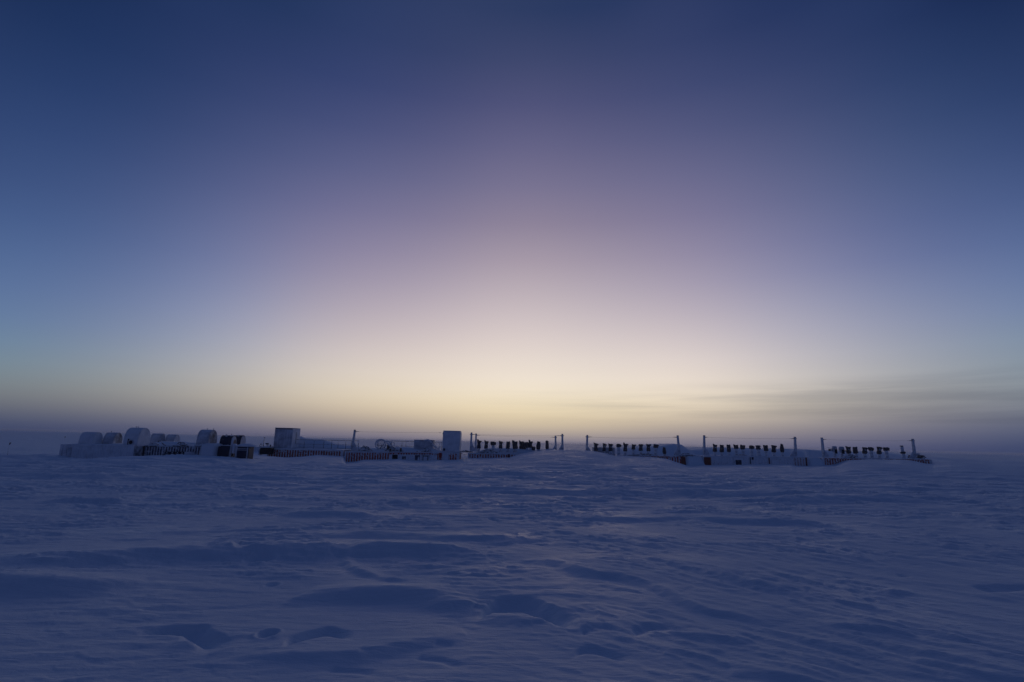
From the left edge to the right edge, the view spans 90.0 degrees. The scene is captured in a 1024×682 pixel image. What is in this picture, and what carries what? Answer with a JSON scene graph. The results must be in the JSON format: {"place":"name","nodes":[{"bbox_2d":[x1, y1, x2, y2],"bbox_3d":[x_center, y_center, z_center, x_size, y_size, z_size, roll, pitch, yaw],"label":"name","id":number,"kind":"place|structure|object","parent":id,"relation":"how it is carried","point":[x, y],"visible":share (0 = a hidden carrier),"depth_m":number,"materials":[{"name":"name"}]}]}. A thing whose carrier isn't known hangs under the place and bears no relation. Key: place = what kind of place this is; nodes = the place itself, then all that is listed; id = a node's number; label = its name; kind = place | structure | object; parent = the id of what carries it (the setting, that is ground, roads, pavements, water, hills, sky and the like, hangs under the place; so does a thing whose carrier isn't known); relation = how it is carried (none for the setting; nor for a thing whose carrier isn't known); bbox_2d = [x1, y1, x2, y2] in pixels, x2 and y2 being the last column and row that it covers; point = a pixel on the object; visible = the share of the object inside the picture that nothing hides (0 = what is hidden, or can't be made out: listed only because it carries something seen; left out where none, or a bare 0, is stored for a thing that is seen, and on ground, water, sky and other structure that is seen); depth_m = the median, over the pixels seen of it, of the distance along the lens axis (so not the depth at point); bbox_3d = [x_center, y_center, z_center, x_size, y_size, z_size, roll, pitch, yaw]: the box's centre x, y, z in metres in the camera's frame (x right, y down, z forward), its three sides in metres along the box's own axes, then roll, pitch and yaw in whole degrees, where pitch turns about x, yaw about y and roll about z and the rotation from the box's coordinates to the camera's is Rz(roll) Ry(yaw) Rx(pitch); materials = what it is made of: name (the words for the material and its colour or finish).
{"place":"outdoors","nodes":[
{"label":"outdoors","id":0,"kind":"place"},
{"bbox_2d":[0,430,1023,681],"bbox_3d":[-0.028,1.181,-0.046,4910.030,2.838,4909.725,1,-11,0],"label":"snow field","id":1,"kind":"structure","parent":0,"point":[574,562],"depth_m":8.95,"materials":[{"name":"white snow"}]},
{"bbox_2d":[59,443,142,458],"bbox_3d":[-33.375,9.786,42.153,5.867,2.714,2.508,1,-11,0],"label":"shipping container","id":2,"kind":"object","parent":1,"relation":"on","point":[89,450],"visible":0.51,"depth_m":41.14,"materials":[{"name":"white metal"}]},
{"bbox_2d":[78,432,102,443],"bbox_3d":[-34.706,8.065,42.222,1.127,1.114,1.111,1,-11,0],"label":"wind hood","id":3,"kind":"object","parent":2,"relation":"on","point":[92,437],"visible":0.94,"depth_m":41.87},
{"bbox_2d":[102,431,122,443],"bbox_3d":[-33.657,8.226,43.199,0.878,1.267,1.080,1,-11,0],"label":"wind hood","id":4,"kind":"object","parent":2,"relation":"on","point":[111,437],"visible":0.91,"depth_m":42.84,"materials":[{"name":"metal"}]},
{"bbox_2d":[123,426,149,445],"bbox_3d":[-30.993,7.908,42.363,1.146,1.720,1.602,1,-11,0],"label":"wind hood","id":5,"kind":"object","parent":2,"relation":"on","point":[136,436],"visible":0.97,"depth_m":41.90,"materials":[{"name":"metal"}]},
{"bbox_2d":[133,446,142,455],"bbox_3d":[-30.456,9.824,42.176,0.030,2.310,2.200,1,-11,0],"label":"end door","id":6,"kind":"structure","parent":2,"relation":"in","point":[138,450],"depth_m":41.71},
{"bbox_2d":[150,433,164,442],"bbox_3d":[-34.109,9.485,49.289,1.003,1.161,0.733,1,-11,0],"label":"wind hood","id":7,"kind":"object","parent":1,"relation":"on","point":[155,437],"visible":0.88,"depth_m":49.07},
{"bbox_2d":[142,444,200,455],"bbox_3d":[-27.762,10.118,43.312,6.088,2.709,2.558,0,-11,0],"label":"shipping container","id":8,"kind":"object","parent":1,"relation":"on","point":[169,449],"visible":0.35,"depth_m":42.34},
{"bbox_2d":[144,442,158,446],"bbox_3d":[-29.761,8.624,42.694,1.243,0.374,1.012,1,-11,0],"label":"cable heap","id":9,"kind":"object","parent":8,"relation":"on","point":[154,444],"visible":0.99,"depth_m":42.34,"materials":[{"name":"white snow"}]},
{"bbox_2d":[157,441,195,444],"bbox_3d":[-29.374,8.892,44.239,4.817,0.423,1.320,1,-11,0],"label":"snow drift","id":10,"kind":"object","parent":8,"relation":"on","point":[168,442],"visible":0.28,"depth_m":43.87,"materials":[{"name":"white snow"}]},
{"bbox_2d":[173,442,189,446],"bbox_3d":[-27.410,8.618,42.710,1.433,0.396,1.006,1,-11,0],"label":"cable heap","id":11,"kind":"object","parent":8,"relation":"on","point":[181,444],"visible":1,"depth_m":42.32,"materials":[{"name":"white snow"}]},
{"bbox_2d":[196,428,216,444],"bbox_3d":[-25.890,8.186,43.503,0.988,1.553,1.380,1,-11,0],"label":"wind hood","id":12,"kind":"object","parent":8,"relation":"on","point":[206,436],"visible":0.88,"depth_m":43.03,"materials":[{"name":"metal"}]},
{"bbox_2d":[165,434,179,441],"bbox_3d":[-33.153,9.672,50.008,0.843,1.076,0.999,1,-11,0],"label":"wind hood","id":13,"kind":"object","parent":1,"relation":"on","point":[172,438],"visible":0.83,"depth_m":49.73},
{"bbox_2d":[200,443,222,455],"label":"snow block","id":14,"kind":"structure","parent":1,"relation":"on","point":[209,449],"depth_m":41.91,"materials":[{"name":"white snow"}]},
{"bbox_2d":[217,445,234,456],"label":"dark container","id":15,"kind":"object","parent":1,"relation":"on","point":[223,450],"visible":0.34,"depth_m":42.49,"materials":[{"name":"metal"}]},
{"bbox_2d":[219,434,236,444],"bbox_3d":[-24.213,8.458,43.731,0.997,1.073,0.932,1,-11,0],"label":"wind hood","id":16,"kind":"object","parent":15,"relation":"on","point":[226,439],"visible":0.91,"depth_m":43.38,"materials":[{"name":"metal"}]},
{"bbox_2d":[229,438,236,456],"bbox_3d":[-23.170,9.103,42.398,0.560,2.128,0.370,1,-11,0],"label":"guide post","id":17,"kind":"object","parent":1,"relation":"on","point":[232,448],"visible":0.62,"depth_m":42.33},
{"bbox_2d":[235,435,245,444],"bbox_3d":[-24.773,9.070,46.485,0.717,1.022,0.976,1,-11,0],"label":"wind hood","id":18,"kind":"object","parent":1,"relation":"on","point":[241,439],"visible":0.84,"depth_m":46.27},
{"bbox_2d":[235,443,258,458],"bbox_3d":[-22.008,9.299,42.350,1.721,1.615,1.000,1,-11,0],"label":"equipment box","id":19,"kind":"object","parent":1,"relation":"on","point":[245,450],"visible":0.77,"depth_m":41.97,"materials":[{"name":"metal"}]},
{"bbox_2d":[258,446,275,454],"bbox_3d":[-26.400,11.826,55.234,1.520,0.946,1.200,1,-11,0],"label":"dark crate","id":20,"kind":"object","parent":1,"relation":"on","point":[266,450],"visible":1,"depth_m":54.72,"materials":[{"name":"black"}]},
{"bbox_2d":[267,448,349,456],"bbox_3d":[-22.592,13.294,56.916,8.262,2.714,2.485,1,-11,0],"label":"shipping container","id":21,"kind":"object","parent":1,"relation":"on","point":[289,452],"visible":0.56,"depth_m":55.92,"materials":[{"name":"metal"}]},
{"bbox_2d":[273,428,300,447],"bbox_3d":[-25.263,10.905,57.510,2.043,2.233,2.160,1,-11,0],"label":"grey hut","id":22,"kind":"object","parent":21,"relation":"on","point":[286,437],"visible":0.95,"depth_m":56.56,"materials":[{"name":"grey metal"}]},
{"bbox_2d":[297,439,358,448],"bbox_3d":[-20.895,11.635,57.642,7.302,0.997,0.056,1,-11,0],"label":"railing","id":23,"kind":"object","parent":21,"relation":"on","point":[333,444],"visible":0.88,"depth_m":57.63,"materials":[{"name":"grey metal"}]},
{"bbox_2d":[299,436,360,448],"bbox_3d":[-21.333,11.964,59.746,9.346,1.491,2.860,1,-11,0],"label":"snow drift","id":24,"kind":"object","parent":1,"relation":"on","point":[310,443],"visible":0.55,"depth_m":58.80,"materials":[{"name":"white snow"}]},
{"bbox_2d":[344,451,460,461],"bbox_3d":[-11.961,13.519,56.584,12.443,2.708,2.548,1,-11,0],"label":"shipping container","id":25,"kind":"object","parent":1,"relation":"on","point":[351,456],"visible":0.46,"depth_m":55.58,"materials":[{"name":"metal"}]},
{"bbox_2d":[351,430,357,450],"bbox_3d":[-17.135,10.905,56.223,0.735,2.274,0.270,4,-11,1],"label":"cable post","id":26,"kind":"object","parent":25,"relation":"on","point":[353,447],"visible":1,"depth_m":56.08,"materials":[{"name":"metal"}]},
{"bbox_2d":[355,445,372,450],"bbox_3d":[-16.149,11.829,56.389,2.242,0.735,1.028,1,-11,0],"label":"cable heap","id":27,"kind":"object","parent":25,"relation":"on","point":[364,448],"visible":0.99,"depth_m":56.04,"materials":[{"name":"white snow"}]},
{"bbox_2d":[375,439,394,449],"bbox_3d":[-13.902,11.533,56.734,2.554,1.354,0.485,1,-11,0],"label":"hose coil","id":28,"kind":"object","parent":25,"relation":"on","point":[385,443],"visible":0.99,"depth_m":56.66,"materials":[{"name":"rubber"}]},
{"bbox_2d":[383,446,403,451],"bbox_3d":[-12.822,11.895,56.262,2.612,0.671,1.082,1,-11,0],"label":"cable heap","id":29,"kind":"object","parent":25,"relation":"on","point":[396,449],"visible":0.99,"depth_m":55.99,"materials":[{"name":"white snow"}]},
{"bbox_2d":[370,447,441,451],"bbox_3d":[-12.634,12.175,57.259,10.128,0.759,1.980,1,-11,0],"label":"snow drift","id":30,"kind":"object","parent":25,"relation":"on","point":[404,449],"visible":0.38,"depth_m":56.68,"materials":[{"name":"white snow"}]},
{"bbox_2d":[414,440,434,449],"bbox_3d":[-9.846,11.660,57.587,2.196,1.078,1.260,1,-11,0],"label":"grey crate","id":31,"kind":"object","parent":30,"relation":"on","point":[420,444],"visible":0.83,"depth_m":57.00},
{"bbox_2d":[416,448,433,451],"bbox_3d":[-9.482,12.040,56.276,2.416,0.550,1.030,1,-11,0],"label":"cable heap","id":32,"kind":"object","parent":25,"relation":"on","point":[425,450],"visible":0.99,"depth_m":56.02,"materials":[{"name":"white snow"}]},
{"bbox_2d":[442,430,461,452],"bbox_3d":[-6.694,11.181,56.958,1.961,2.340,1.950,1,-11,0],"label":"white cabin","id":33,"kind":"object","parent":25,"relation":"on","point":[451,442],"visible":0.93,"depth_m":56.07,"materials":[{"name":"metal"}]},
{"bbox_2d":[474,433,477,451],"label":"cable post","id":34,"kind":"object","parent":1,"relation":"on","point":[476,443],"visible":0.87,"depth_m":63.63,"materials":[{"name":"metal"}]},
{"bbox_2d":[468,452,521,457],"bbox_3d":[0.358,13.780,56.917,10.420,2.722,2.508,1,-11,0],"label":"shipping container","id":35,"kind":"object","parent":1,"relation":"on","point":[487,455],"visible":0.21,"depth_m":55.94,"materials":[{"name":"metal"}]},
{"bbox_2d":[470,432,475,451],"bbox_3d":[-4.285,11.142,56.492,0.810,2.058,0.270,2,-11,0],"label":"cable post","id":36,"kind":"object","parent":35,"relation":"on","point":[472,448],"visible":1,"depth_m":56.35,"materials":[{"name":"metal"}]},
{"bbox_2d":[477,439,481,450],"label":"vent pipe","id":37,"kind":"object","parent":35,"relation":"on","point":[478,445],"visible":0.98,"depth_m":56.71,"materials":[{"name":"metal"}]},
{"bbox_2d":[484,440,488,449],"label":"vent pipe","id":38,"kind":"object","parent":35,"relation":"on","point":[486,445],"visible":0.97,"depth_m":56.73,"materials":[{"name":"metal"}]},
{"bbox_2d":[477,449,497,452],"bbox_3d":[-2.643,12.232,56.554,3.334,0.591,1.073,1,-11,0],"label":"cable heap","id":39,"kind":"object","parent":35,"relation":"on","point":[487,451],"visible":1,"depth_m":56.30,"materials":[{"name":"white snow"}]},
{"bbox_2d":[490,441,495,450],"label":"vent pipe","id":40,"kind":"object","parent":35,"relation":"on","point":[493,443],"visible":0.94,"depth_m":56.67,"materials":[{"name":"metal"}]},
{"bbox_2d":[499,441,502,452],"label":"vent pipe","id":41,"kind":"object","parent":35,"relation":"on","point":[500,446],"visible":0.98,"depth_m":56.67,"materials":[{"name":"metal"}]},
{"bbox_2d":[506,441,509,452],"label":"vent pipe","id":42,"kind":"object","parent":35,"relation":"on","point":[507,445],"visible":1,"depth_m":56.69,"materials":[{"name":"metal"}]},
{"bbox_2d":[512,440,517,452],"bbox_3d":[0.330,11.720,56.778,0.656,1.483,0.553,1,-10,-13],"label":"vent pipe","id":43,"kind":"object","parent":35,"relation":"on","point":[515,445],"visible":0.96,"depth_m":56.62,"materials":[{"name":"metal"}]},
{"bbox_2d":[481,448,555,452],"bbox_3d":[0.514,12.547,58.379,9.461,0.833,2.200,1,-11,0],"label":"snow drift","id":44,"kind":"object","parent":35,"relation":"on","point":[504,450],"visible":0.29,"depth_m":57.82,"materials":[{"name":"white snow"}]},
{"bbox_2d":[529,440,532,449],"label":"vent pipe","id":45,"kind":"object","parent":35,"relation":"on","point":[530,445],"visible":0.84,"depth_m":58.25,"materials":[{"name":"metal"}]},
{"bbox_2d":[536,441,540,449],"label":"vent pipe","id":46,"kind":"object","parent":35,"relation":"on","point":[538,445],"visible":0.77,"depth_m":58.24,"materials":[{"name":"metal"}]},
{"bbox_2d":[558,434,563,449],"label":"cable post","id":47,"kind":"object","parent":1,"relation":"on","point":[562,445],"visible":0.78,"depth_m":56.40,"materials":[{"name":"metal"}]},
{"bbox_2d":[592,447,614,453],"bbox_3d":[10.393,12.485,58.234,2.494,0.757,1.060,1,-11,0],"label":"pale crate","id":48,"kind":"object","parent":1,"relation":"on","point":[606,451],"visible":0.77,"depth_m":57.77,"materials":[{"name":"white"}]},
{"bbox_2d":[616,455,686,464],"bbox_3d":[13.137,14.003,56.832,11.781,2.713,2.508,1,-11,0],"label":"shipping container","id":49,"kind":"object","parent":1,"relation":"on","point":[680,459],"visible":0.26,"depth_m":55.88,"materials":[{"name":"metal"}]},
{"bbox_2d":[585,435,590,450],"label":"cable post","id":50,"kind":"object","parent":49,"relation":"on","point":[587,447],"visible":0.78,"depth_m":56.39,"materials":[{"name":"metal"}]},
{"bbox_2d":[594,443,598,451],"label":"vent pipe","id":51,"kind":"object","parent":49,"relation":"on","point":[595,447],"visible":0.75,"depth_m":56.62,"materials":[{"name":"metal"}]},
{"bbox_2d":[608,443,612,453],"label":"vent pipe","id":52,"kind":"object","parent":49,"relation":"on","point":[610,448],"visible":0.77,"depth_m":56.59,"materials":[{"name":"metal"}]},
{"bbox_2d":[616,444,620,454],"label":"vent pipe","id":53,"kind":"object","parent":49,"relation":"on","point":[618,446],"visible":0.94,"depth_m":56.56,"materials":[{"name":"metal"}]},
{"bbox_2d":[623,442,627,454],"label":"vent pipe","id":54,"kind":"object","parent":49,"relation":"on","point":[625,448],"visible":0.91,"depth_m":56.57,"materials":[{"name":"metal"}]},
{"bbox_2d":[631,444,635,453],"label":"vent pipe","id":55,"kind":"object","parent":49,"relation":"on","point":[633,448],"visible":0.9,"depth_m":56.60,"materials":[{"name":"metal"}]},
{"bbox_2d":[639,444,642,453],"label":"vent pipe","id":56,"kind":"object","parent":49,"relation":"on","point":[640,448],"visible":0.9,"depth_m":56.66,"materials":[{"name":"metal"}]},
{"bbox_2d":[629,454,655,455],"bbox_3d":[14.259,12.533,56.512,4.078,0.328,0.997,1,-11,0],"label":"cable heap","id":57,"kind":"object","parent":49,"relation":"on","point":[643,454],"visible":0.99,"depth_m":56.18,"materials":[{"name":"white snow"}]},
{"bbox_2d":[646,444,650,453],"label":"vent pipe","id":58,"kind":"object","parent":49,"relation":"on","point":[648,448],"visible":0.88,"depth_m":56.63,"materials":[{"name":"metal"}]},
{"bbox_2d":[653,444,658,455],"bbox_3d":[15.959,12.152,56.682,0.608,1.486,0.489,2,-11,12],"label":"vent pipe","id":59,"kind":"object","parent":49,"relation":"on","point":[655,446],"visible":0.94,"depth_m":56.58,"materials":[{"name":"metal"}]},
{"bbox_2d":[674,435,680,454],"bbox_3d":[18.094,11.499,56.426,0.735,2.162,0.270,-2,-11,-1],"label":"cable post","id":60,"kind":"object","parent":49,"relation":"on","point":[677,452],"visible":1,"depth_m":56.29,"materials":[{"name":"metal"}]},
{"bbox_2d":[698,455,808,465],"bbox_3d":[26.511,14.040,56.671,11.476,2.708,2.533,1,-11,0],"label":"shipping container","id":61,"kind":"object","parent":1,"relation":"on","point":[739,460],"visible":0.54,"depth_m":55.67,"materials":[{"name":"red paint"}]},
{"bbox_2d":[703,435,709,455],"bbox_3d":[21.413,11.502,56.340,0.735,2.190,0.270,3,-11,0],"label":"cable post","id":62,"kind":"object","parent":61,"relation":"on","point":[705,452],"visible":1,"depth_m":56.19,"materials":[{"name":"metal"}]},
{"bbox_2d":[713,444,716,455],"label":"vent pipe","id":63,"kind":"object","parent":61,"relation":"on","point":[714,449],"visible":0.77,"depth_m":56.63,"materials":[{"name":"metal"}]},
{"bbox_2d":[720,445,723,455],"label":"vent pipe","id":64,"kind":"object","parent":61,"relation":"on","point":[721,449],"visible":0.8,"depth_m":56.58,"materials":[{"name":"metal"}]},
{"bbox_2d":[726,444,730,454],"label":"vent pipe","id":65,"kind":"object","parent":61,"relation":"on","point":[728,448],"visible":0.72,"depth_m":56.62,"materials":[{"name":"metal"}]},
{"bbox_2d":[733,444,738,454],"bbox_3d":[24.848,12.265,56.703,0.548,1.640,0.467,-2,-11,10],"label":"vent pipe","id":66,"kind":"object","parent":61,"relation":"on","point":[736,447],"visible":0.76,"depth_m":56.62,"materials":[{"name":"metal"}]},
{"bbox_2d":[740,445,744,454],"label":"vent pipe","id":67,"kind":"object","parent":61,"relation":"on","point":[742,447],"visible":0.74,"depth_m":56.59,"materials":[{"name":"metal"}]},
{"bbox_2d":[749,445,754,455],"bbox_3d":[26.575,12.337,56.709,0.632,1.535,0.496,4,-10,-2],"label":"vent pipe","id":68,"kind":"object","parent":61,"relation":"on","point":[751,447],"visible":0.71,"depth_m":56.60,"materials":[{"name":"metal"}]},
{"bbox_2d":[756,445,760,455],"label":"vent pipe","id":69,"kind":"object","parent":61,"relation":"on","point":[758,448],"visible":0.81,"depth_m":56.62,"materials":[{"name":"metal"}]},
{"bbox_2d":[763,445,768,455],"bbox_3d":[28.154,12.318,56.726,0.524,1.598,0.451,-1,-13,10],"label":"vent pipe","id":70,"kind":"object","parent":61,"relation":"on","point":[765,447],"visible":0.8,"depth_m":56.64,"materials":[{"name":"metal"}]},
{"bbox_2d":[771,445,776,455],"bbox_3d":[29.056,12.340,56.714,0.610,1.575,0.477,3,-12,12],"label":"vent pipe","id":71,"kind":"object","parent":61,"relation":"on","point":[773,450],"visible":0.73,"depth_m":56.65,"materials":[{"name":"metal"}]},
{"bbox_2d":[780,444,783,455],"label":"vent pipe","id":72,"kind":"object","parent":61,"relation":"on","point":[782,449],"visible":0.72,"depth_m":56.66,"materials":[{"name":"metal"}]},
{"bbox_2d":[790,437,796,456],"bbox_3d":[30.958,11.644,56.357,0.810,2.190,0.270,4,-11,0],"label":"cable post","id":73,"kind":"object","parent":61,"relation":"on","point":[794,452],"visible":1,"depth_m":56.22,"materials":[{"name":"metal"}]},
{"bbox_2d":[816,457,932,464],"bbox_3d":[39.749,14.283,56.711,11.901,2.711,2.485,1,-11,0],"label":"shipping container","id":74,"kind":"object","parent":1,"relation":"on","point":[830,460],"visible":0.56,"depth_m":55.74,"materials":[{"name":"metal"}]},
{"bbox_2d":[820,438,829,457],"bbox_3d":[34.477,11.728,56.357,0.735,2.158,0.270,0,-11,0],"label":"cable post","id":75,"kind":"object","parent":74,"relation":"on","point":[824,454],"visible":1,"depth_m":56.25,"materials":[{"name":"metal"}]},
{"bbox_2d":[828,446,837,456],"bbox_3d":[35.537,12.352,56.739,1.008,1.402,0.523,1,-11,0],"label":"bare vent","id":76,"kind":"object","parent":74,"relation":"on","point":[833,449],"visible":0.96,"depth_m":56.65,"materials":[{"name":"metal"}]},
{"bbox_2d":[838,447,846,456],"bbox_3d":[36.817,12.392,56.736,1.114,1.346,0.584,1,-11,0],"label":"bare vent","id":77,"kind":"object","parent":74,"relation":"on","point":[841,450],"visible":0.96,"depth_m":56.61,"materials":[{"name":"metal"}]},
{"bbox_2d":[845,446,850,454],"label":"vent pipe","id":78,"kind":"object","parent":74,"relation":"on","point":[848,449],"visible":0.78,"depth_m":56.61,"materials":[{"name":"metal"}]},
{"bbox_2d":[840,454,857,457],"bbox_3d":[37.253,12.764,56.454,2.671,0.586,1.036,1,-11,0],"label":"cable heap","id":79,"kind":"object","parent":74,"relation":"on","point":[850,456],"visible":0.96,"depth_m":56.24,"materials":[{"name":"white snow"}]},
{"bbox_2d":[852,447,857,456],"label":"vent pipe","id":80,"kind":"object","parent":74,"relation":"on","point":[855,450],"visible":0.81,"depth_m":56.66,"materials":[{"name":"metal"}]},
{"bbox_2d":[862,447,867,457],"bbox_3d":[39.127,12.507,56.711,0.626,1.450,0.503,4,-9,6],"label":"vent pipe","id":81,"kind":"object","parent":74,"relation":"on","point":[864,452],"visible":0.81,"depth_m":56.61,"materials":[{"name":"metal"}]},
{"bbox_2d":[868,447,873,457],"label":"vent pipe","id":82,"kind":"object","parent":74,"relation":"on","point":[871,449],"visible":0.85,"depth_m":56.62,"materials":[{"name":"metal"}]},
{"bbox_2d":[877,447,881,457],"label":"vent pipe","id":83,"kind":"object","parent":74,"relation":"on","point":[879,451],"visible":0.78,"depth_m":56.63,"materials":[{"name":"metal"}]},
{"bbox_2d":[883,447,889,457],"bbox_3d":[41.597,12.524,56.756,0.667,1.472,0.518,-1,-13,11],"label":"vent pipe","id":84,"kind":"object","parent":74,"relation":"on","point":[886,449],"visible":0.76,"depth_m":56.68,"materials":[{"name":"metal"}]},
{"bbox_2d":[900,446,905,458],"bbox_3d":[43.303,12.376,56.679,0.600,1.570,0.585,7,-12,-25],"label":"stub stack","id":85,"kind":"object","parent":74,"relation":"on","point":[903,452],"visible":0.93,"depth_m":56.56,"materials":[{"name":"metal"}]},
{"bbox_2d":[909,439,916,458],"bbox_3d":[44.018,11.866,56.375,0.810,2.160,0.270,2,-11,0],"label":"cable post","id":86,"kind":"object","parent":74,"relation":"on","point":[913,455],"visible":1,"depth_m":56.25,"materials":[{"name":"metal"}]},
{"bbox_2d":[908,453,925,458],"bbox_3d":[45.085,12.811,56.999,1.520,0.600,0.980,1,-11,0],"label":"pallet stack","id":87,"kind":"object","parent":74,"relation":"on","point":[920,456],"visible":0.61,"depth_m":56.59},
{"bbox_2d":[0,0,1023,454],"label":"sky","id":88,"kind":"structure","parent":0,"point":[771,222],"materials":[{"name":"blue"}]}
]}

